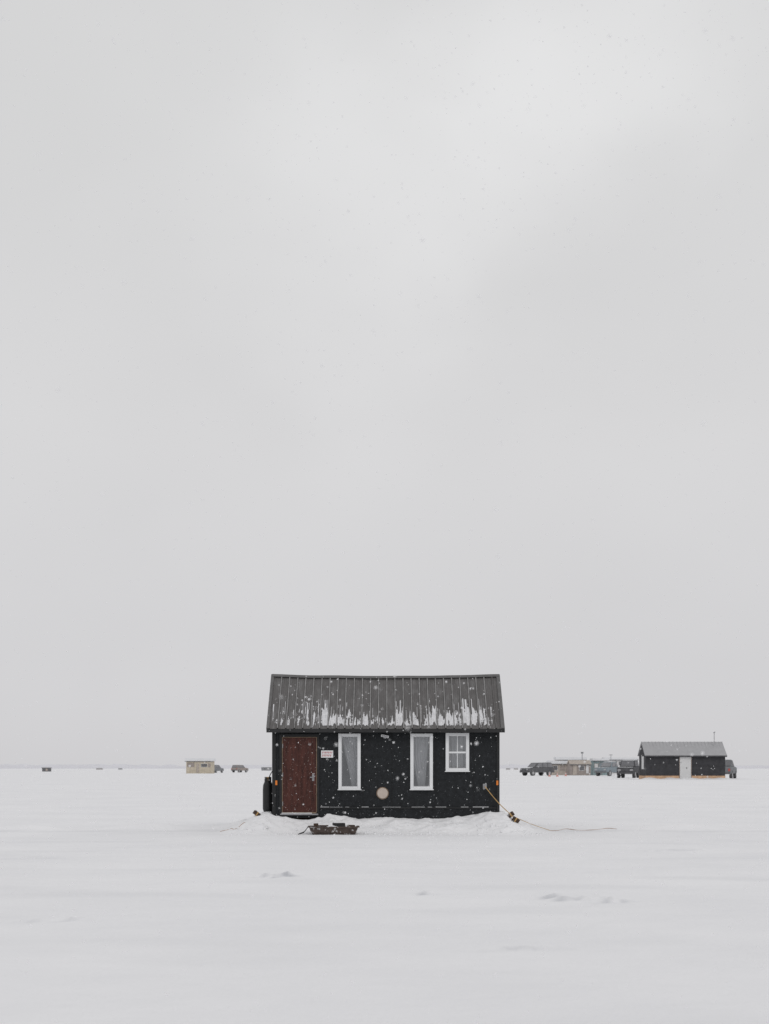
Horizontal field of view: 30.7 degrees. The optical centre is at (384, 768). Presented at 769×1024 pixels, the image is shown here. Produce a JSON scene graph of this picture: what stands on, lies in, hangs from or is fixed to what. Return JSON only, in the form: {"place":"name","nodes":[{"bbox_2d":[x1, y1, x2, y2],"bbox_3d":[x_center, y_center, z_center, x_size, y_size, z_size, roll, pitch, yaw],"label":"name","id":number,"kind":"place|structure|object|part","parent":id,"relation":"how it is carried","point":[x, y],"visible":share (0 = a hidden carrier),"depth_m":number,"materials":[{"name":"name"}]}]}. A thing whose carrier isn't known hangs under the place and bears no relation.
{"place":"outdoors","nodes":[
{"label":"outdoors","id":0,"kind":"place"},
{"bbox_2d":[253,810,260,815],"bbox_3d":[-3.095,1.096,33.952,0.170,0.116,0.128,36,-10,-14],"label":"wooden anchor block","id":1,"kind":"object","parent":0,"point":[255,812],"depth_m":33.89,"materials":[{"name":"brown wood"}]},
{"bbox_2d":[0,769,768,1023],"bbox_3d":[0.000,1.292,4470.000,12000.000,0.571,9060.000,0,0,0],"label":"snow ground","id":2,"kind":"structure","parent":0,"point":[142,896],"depth_m":15.77,"materials":[{"name":"white snow"}]},
{"bbox_2d":[42,767,51,771],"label":"fishing shack","id":3,"kind":"structure","parent":2,"relation":"on","point":[46,769],"depth_m":420.00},
{"bbox_2d":[185,758,215,772],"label":"fishing shack","id":4,"kind":"structure","parent":2,"relation":"on","point":[199,765],"depth_m":280.00,"materials":[{"name":"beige wood"}]},
{"bbox_2d":[214,765,223,772],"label":"parked suv","id":5,"kind":"object","parent":2,"relation":"on","point":[217,768],"visible":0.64,"depth_m":319.34,"materials":[{"name":"grey metal"}]},
{"bbox_2d":[231,765,247,771],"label":"parked suv","id":6,"kind":"object","parent":2,"relation":"on","point":[238,768],"visible":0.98,"depth_m":338.41,"materials":[{"name":"grey metal"}]},
{"bbox_2d":[261,766,271,770],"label":"fishing shack","id":7,"kind":"structure","parent":2,"relation":"on","point":[264,768],"depth_m":600.00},
{"bbox_2d":[263,772,271,811],"bbox_3d":[-2.870,0.573,34.450,0.256,1.007,0.256,0,0,-43],"label":"propane tank","id":8,"kind":"object","parent":2,"relation":"on","point":[267,795],"visible":0.82,"depth_m":34.35,"materials":[{"name":"black metal"}]},
{"bbox_2d":[298,822,359,834],"bbox_3d":[-1.302,1.411,32.747,1.434,0.310,0.620,0,0,-2],"label":"cargo sled","id":9,"kind":"object","parent":2,"relation":"on","point":[338,828],"visible":0.99,"depth_m":32.52,"materials":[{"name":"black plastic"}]},
{"bbox_2d":[0,764,768,768],"bbox_3d":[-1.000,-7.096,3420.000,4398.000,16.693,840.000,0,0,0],"label":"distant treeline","id":10,"kind":"object","parent":2,"relation":"on","point":[114,766],"visible":0.32,"depth_m":3000.00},
{"bbox_2d":[266,674,504,819],"bbox_3d":[0.025,-0.502,35.297,5.760,3.744,3.065,0,0,0],"label":"ice fishing cabin","id":11,"kind":"object","parent":2,"relation":"on","point":[413,747],"visible":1,"depth_m":34.00,"materials":[{"name":"black wood"}]},
{"bbox_2d":[283,738,315,811],"bbox_3d":[-2.063,0.163,33.983,0.810,1.802,0.026,0,0,0],"label":"door","id":12,"kind":"structure","parent":11,"relation":"in","point":[291,743],"depth_m":33.97,"materials":[{"name":"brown wood"}]},
{"bbox_2d":[338,733,360,789],"bbox_3d":[-0.849,-0.153,33.985,0.580,1.377,0.090,0,0,0],"label":"window frame","id":13,"kind":"structure","parent":11,"relation":"in","point":[340,787],"depth_m":33.96,"materials":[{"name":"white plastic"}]},
{"bbox_2d":[410,733,433,789],"bbox_3d":[0.901,-0.153,33.985,0.588,1.377,0.090,0,0,0],"label":"window frame","id":14,"kind":"structure","parent":11,"relation":"in","point":[412,787],"depth_m":33.96,"materials":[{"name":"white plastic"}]},
{"bbox_2d":[445,733,469,771],"bbox_3d":[1.770,-0.383,33.985,0.611,0.949,0.090,0,0,0],"label":"window frame","id":15,"kind":"structure","parent":11,"relation":"in","point":[448,769],"depth_m":33.96,"materials":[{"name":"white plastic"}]},
{"bbox_2d":[230,818,546,835],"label":"snow clods","id":16,"kind":"object","parent":2,"relation":"on","point":[366,832],"visible":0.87,"depth_m":33.00,"materials":[{"name":"white snow"}]},
{"bbox_2d":[507,811,514,817],"bbox_3d":[3.035,1.125,33.799,0.180,0.126,0.108,-35,7,-9],"label":"wooden anchor block","id":17,"kind":"object","parent":2,"relation":"on","point":[510,814],"depth_m":33.75,"materials":[{"name":"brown wood"}]},
{"bbox_2d":[512,816,519,822],"bbox_3d":[3.175,1.238,33.749,0.180,0.126,0.108,32,6,10],"label":"wooden anchor block","id":18,"kind":"object","parent":2,"relation":"on","point":[515,819],"depth_m":33.70,"materials":[{"name":"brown wood"}]},
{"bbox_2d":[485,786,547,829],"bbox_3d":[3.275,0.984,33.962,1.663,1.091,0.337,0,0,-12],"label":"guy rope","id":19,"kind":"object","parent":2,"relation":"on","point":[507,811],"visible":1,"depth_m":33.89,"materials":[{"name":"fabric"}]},
{"bbox_2d":[519,762,554,775],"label":"parked suv","id":20,"kind":"object","parent":2,"relation":"on","point":[539,768],"visible":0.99,"depth_m":191.42,"materials":[{"name":"black metal"}]},
{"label":"windows","id":21,"kind":"part","parent":20,"relation":"part of","materials":[{"name":"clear glass"}]},
{"bbox_2d":[546,761,567,774],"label":"fishing shack","id":22,"kind":"structure","parent":2,"relation":"on","point":[560,767],"depth_m":207.97,"materials":[{"name":"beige wood"}]},
{"bbox_2d":[554,757,586,760],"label":"fishing shack","id":23,"kind":"structure","parent":2,"relation":"on","point":[567,758],"depth_m":239.80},
{"bbox_2d":[567,760,591,774],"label":"fishing shack","id":24,"kind":"structure","parent":2,"relation":"on","point":[579,767],"depth_m":202.00,"materials":[{"name":"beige wood"}]},
{"bbox_2d":[590,758,608,774],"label":"camper trailer","id":25,"kind":"object","parent":2,"relation":"on","point":[596,762],"visible":0.62,"depth_m":205.00,"materials":[{"name":"metal"}]},
{"bbox_2d":[594,761,617,775],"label":"pickup truck","id":26,"kind":"object","parent":2,"relation":"on","point":[609,768],"visible":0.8,"depth_m":183.63,"materials":[{"name":"grey metal"}]},
{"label":"windows","id":27,"kind":"part","parent":26,"relation":"part of","materials":[{"name":"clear glass"}]},
{"bbox_2d":[602,757,638,773],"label":"camper trailer","id":28,"kind":"object","parent":2,"relation":"on","point":[618,760],"visible":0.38,"depth_m":234.80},
{"bbox_2d":[617,760,638,777],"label":"parked jeep","id":29,"kind":"object","parent":2,"relation":"on","point":[628,767],"visible":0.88,"depth_m":149.19,"materials":[{"name":"black metal"}]},
{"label":"windows","id":30,"kind":"part","parent":29,"relation":"part of","materials":[{"name":"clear glass"}]},
{"bbox_2d":[637,732,736,779],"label":"fishing shack","id":31,"kind":"structure","parent":2,"relation":"on","point":[683,760],"depth_m":125.00,"materials":[{"name":"black wood"}]},
{"bbox_2d":[725,759,736,778],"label":"pickup truck","id":32,"kind":"object","parent":2,"relation":"on","point":[730,769],"visible":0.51,"depth_m":139.01,"materials":[{"name":"grey metal"}]},
{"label":"windows","id":33,"kind":"part","parent":32,"relation":"part of","materials":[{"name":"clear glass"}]},
{"bbox_2d":[0,0,768,765],"label":"sky","id":34,"kind":"structure","parent":0,"point":[337,337],"materials":[{"name":"grey"}]}
]}

